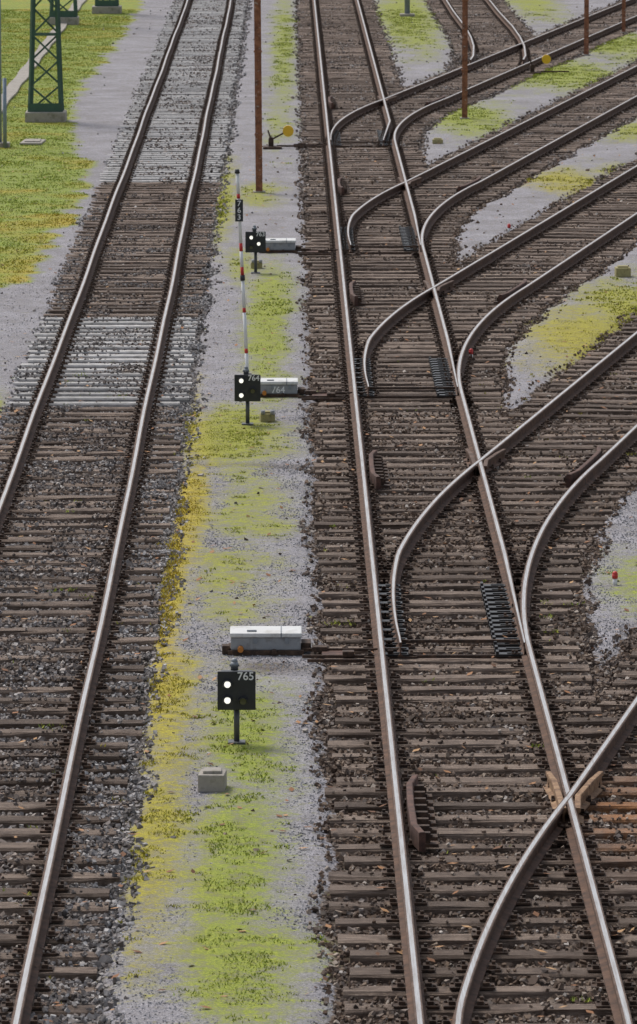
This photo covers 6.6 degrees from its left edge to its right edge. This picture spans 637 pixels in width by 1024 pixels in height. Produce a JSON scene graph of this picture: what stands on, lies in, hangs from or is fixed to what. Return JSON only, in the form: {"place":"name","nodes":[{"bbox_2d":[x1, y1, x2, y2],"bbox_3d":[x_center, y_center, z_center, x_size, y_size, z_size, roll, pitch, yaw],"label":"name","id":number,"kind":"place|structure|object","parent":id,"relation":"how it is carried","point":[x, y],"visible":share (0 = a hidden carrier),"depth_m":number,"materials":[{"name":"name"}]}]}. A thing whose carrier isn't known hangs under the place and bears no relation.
{"place":"outdoors","nodes":[
{"label":"outdoors","id":0,"kind":"place"},
{"bbox_2d":[0,0,636,1023],"bbox_3d":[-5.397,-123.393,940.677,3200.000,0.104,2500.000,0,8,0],"label":"ground","id":1,"kind":"structure","parent":0,"point":[100,106],"depth_m":70.31,"materials":[{"name":"grey gravel"}]},
{"bbox_2d":[0,0,9,147],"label":"signal post","id":2,"kind":"object","parent":1,"relation":"on","point":[4,144],"visible":1,"depth_m":125.22,"materials":[{"name":"metal"}]},
{"bbox_2d":[20,139,45,144],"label":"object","id":3,"kind":"object","parent":1,"relation":"on","point":[23,142],"visible":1,"depth_m":126.35,"materials":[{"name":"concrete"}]},
{"bbox_2d":[25,139,40,141],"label":"top rib","id":4,"kind":"object","parent":3,"relation":"on","point":[32,140],"visible":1,"depth_m":126.60,"materials":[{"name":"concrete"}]},
{"bbox_2d":[2,0,86,111],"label":"cable trough","id":5,"kind":"object","parent":1,"relation":"on","point":[14,85],"visible":0.59,"depth_m":154.46,"materials":[{"name":"concrete"}]},
{"bbox_2d":[25,0,66,122],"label":"lattice catenary mast","id":6,"kind":"object","parent":1,"relation":"on","point":[48,112],"visible":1,"depth_m":133.50,"materials":[{"name":"metal"}]},
{"bbox_2d":[48,0,78,24],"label":"lattice catenary mast","id":7,"kind":"object","parent":1,"relation":"on","point":[68,17],"visible":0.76,"depth_m":178.14,"materials":[{"name":"metal"}]},
{"bbox_2d":[92,0,121,13],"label":"lattice catenary mast","id":8,"kind":"object","parent":1,"relation":"on","point":[107,6],"visible":1,"depth_m":185.15,"materials":[{"name":"concrete"}]},
{"bbox_2d":[0,0,246,1023],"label":"railway track","id":9,"kind":"structure","parent":1,"relation":"on","point":[46,886],"depth_m":70.52,"materials":[{"name":"wood"}]},
{"bbox_2d":[198,767,226,791],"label":"concrete block","id":10,"kind":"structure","parent":1,"relation":"on","point":[212,779],"depth_m":49.10,"materials":[{"name":"grey concrete"}]},
{"bbox_2d":[217,658,255,744],"bbox_3d":[-0.763,1.766,51.403,0.355,0.815,0.340,0,8,0],"label":"dwarf shunting signal","id":11,"kind":"object","parent":1,"relation":"on","point":[236,690],"visible":1,"depth_m":51.30,"materials":[{"name":"black paint"}]},
{"bbox_2d":[235,169,251,373],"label":"red white marker pole","id":12,"kind":"object","parent":1,"relation":"on","point":[238,210],"visible":0.96,"depth_m":80.57,"materials":[{"name":"metal"}]},
{"bbox_2d":[234,366,260,425],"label":"dwarf shunting signal","id":13,"kind":"object","parent":1,"relation":"on","point":[247,387],"visible":1,"depth_m":75.01,"materials":[{"name":"black paint"}]},
{"bbox_2d":[245,225,265,273],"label":"dwarf shunting signal","id":14,"kind":"object","parent":1,"relation":"on","point":[255,242],"visible":1,"depth_m":96.09,"materials":[{"name":"black paint"}]},
{"bbox_2d":[251,259,261,268],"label":"cable connection box","id":15,"kind":"object","parent":1,"relation":"on","point":[259,264],"visible":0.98,"depth_m":97.07,"materials":[{"name":"concrete"}]},
{"bbox_2d":[253,0,264,192],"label":"rusty steel pole","id":16,"kind":"object","parent":1,"relation":"on","point":[258,134],"visible":1,"depth_m":112.88,"materials":[{"name":"metal"}]},
{"bbox_2d":[222,625,310,654],"bbox_3d":[-0.533,1.317,56.620,0.912,0.246,0.570,0,8,0],"label":"point machine","id":17,"kind":"object","parent":1,"relation":"on","point":[267,640],"visible":1,"depth_m":56.44,"materials":[{"name":"grey metal"}]},
{"bbox_2d":[260,410,274,421],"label":"cable connection box","id":18,"kind":"object","parent":1,"relation":"on","point":[267,415],"visible":1,"depth_m":75.48,"materials":[{"name":"concrete"}]},
{"bbox_2d":[261,378,304,397],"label":"point machine","id":19,"kind":"object","parent":1,"relation":"on","point":[278,387],"visible":0.88,"depth_m":78.33,"materials":[{"name":"grey metal"}]},
{"bbox_2d":[265,238,300,252],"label":"point machine","id":20,"kind":"object","parent":1,"relation":"on","point":[280,245],"visible":0.73,"depth_m":100.12,"materials":[{"name":"grey metal"}]},
{"bbox_2d":[263,125,315,148],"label":"hand point lever","id":21,"kind":"object","parent":1,"relation":"on","point":[288,130],"visible":1,"depth_m":125.20,"materials":[{"name":"yellow paint"}]},
{"bbox_2d":[0,0,636,1023],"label":"ballast stones","id":22,"kind":"object","parent":1,"relation":"on","point":[576,616],"visible":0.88,"depth_m":60.67,"materials":[{"name":"brown gravel"}]},
{"bbox_2d":[0,9,636,1022],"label":"grass tufts","id":23,"kind":"object","parent":1,"relation":"on","point":[222,207],"visible":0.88,"depth_m":96.58,"materials":[{"name":"green plant"}]},
{"bbox_2d":[0,138,636,1021],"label":"fallen leaves","id":24,"kind":"object","parent":1,"relation":"on","point":[336,582],"visible":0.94,"depth_m":58.55,"materials":[{"name":"brown plant"}]},
{"bbox_2d":[400,0,414,16],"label":"signal post","id":25,"kind":"object","parent":1,"relation":"on","point":[407,13],"visible":1,"depth_m":183.55,"materials":[{"name":"metal"}]},
{"bbox_2d":[432,138,442,143],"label":"cable connection box","id":26,"kind":"object","parent":1,"relation":"on","point":[437,140],"visible":1,"depth_m":126.72,"materials":[{"name":"concrete"}]},
{"bbox_2d":[297,0,601,1023],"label":"railway track","id":27,"kind":"structure","parent":1,"relation":"on","point":[383,690],"depth_m":61.38,"materials":[{"name":"metal"}]},
{"bbox_2d":[460,0,469,118],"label":"rusty steel pole","id":28,"kind":"object","parent":1,"relation":"on","point":[464,69],"visible":1,"depth_m":134.57,"materials":[{"name":"metal"}]},
{"bbox_2d":[294,0,636,148],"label":"railway turnout","id":29,"kind":"object","parent":1,"relation":"on","point":[390,132],"visible":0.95,"depth_m":143.53,"materials":[{"name":"wood"}]},
{"bbox_2d":[295,61,636,257],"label":"railway turnout","id":30,"kind":"object","parent":1,"relation":"on","point":[416,237],"visible":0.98,"depth_m":114.98,"materials":[{"name":"wood"}]},
{"bbox_2d":[298,160,636,402],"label":"railway turnout","id":31,"kind":"object","parent":1,"relation":"on","point":[447,377],"visible":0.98,"depth_m":90.70,"materials":[{"name":"wood"}]},
{"bbox_2d":[302,313,636,668],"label":"railway turnout","id":32,"kind":"object","parent":1,"relation":"on","point":[507,608],"visible":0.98,"depth_m":65.78,"materials":[{"name":"wood"}]},
{"bbox_2d":[325,633,636,1023],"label":"railway turnout","id":33,"kind":"object","parent":1,"relation":"on","point":[515,890],"visible":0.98,"depth_m":45.64,"materials":[{"name":"wood"}]},
{"bbox_2d":[428,0,542,64],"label":"railway track","id":34,"kind":"structure","parent":1,"relation":"on","point":[454,15],"depth_m":177.20,"materials":[{"name":"wood"}]},
{"bbox_2d":[525,55,568,73],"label":"hand point lever","id":35,"kind":"object","parent":1,"relation":"on","point":[546,59],"visible":1,"depth_m":152.78,"materials":[{"name":"yellow paint"}]},
{"bbox_2d":[582,0,589,55],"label":"rusty steel pole","id":36,"kind":"object","parent":1,"relation":"on","point":[586,27],"visible":1,"depth_m":161.33,"materials":[{"name":"metal"}]},
{"bbox_2d":[612,571,617,584],"bbox_3d":[3.284,0.740,61.078,0.064,0.172,0.064,0,8,0],"label":"red marker peg","id":37,"kind":"object","parent":1,"relation":"on","point":[614,575],"visible":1,"depth_m":61.05,"materials":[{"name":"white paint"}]},
{"bbox_2d":[614,265,630,276],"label":"cable connection box","id":38,"kind":"object","parent":1,"relation":"on","point":[622,270],"visible":1,"depth_m":95.65,"materials":[{"name":"concrete"}]},
{"bbox_2d":[620,0,626,33],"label":"rusty steel pole","id":39,"kind":"object","parent":1,"relation":"on","point":[623,15],"visible":1,"depth_m":173.49,"materials":[{"name":"metal"}]}
]}

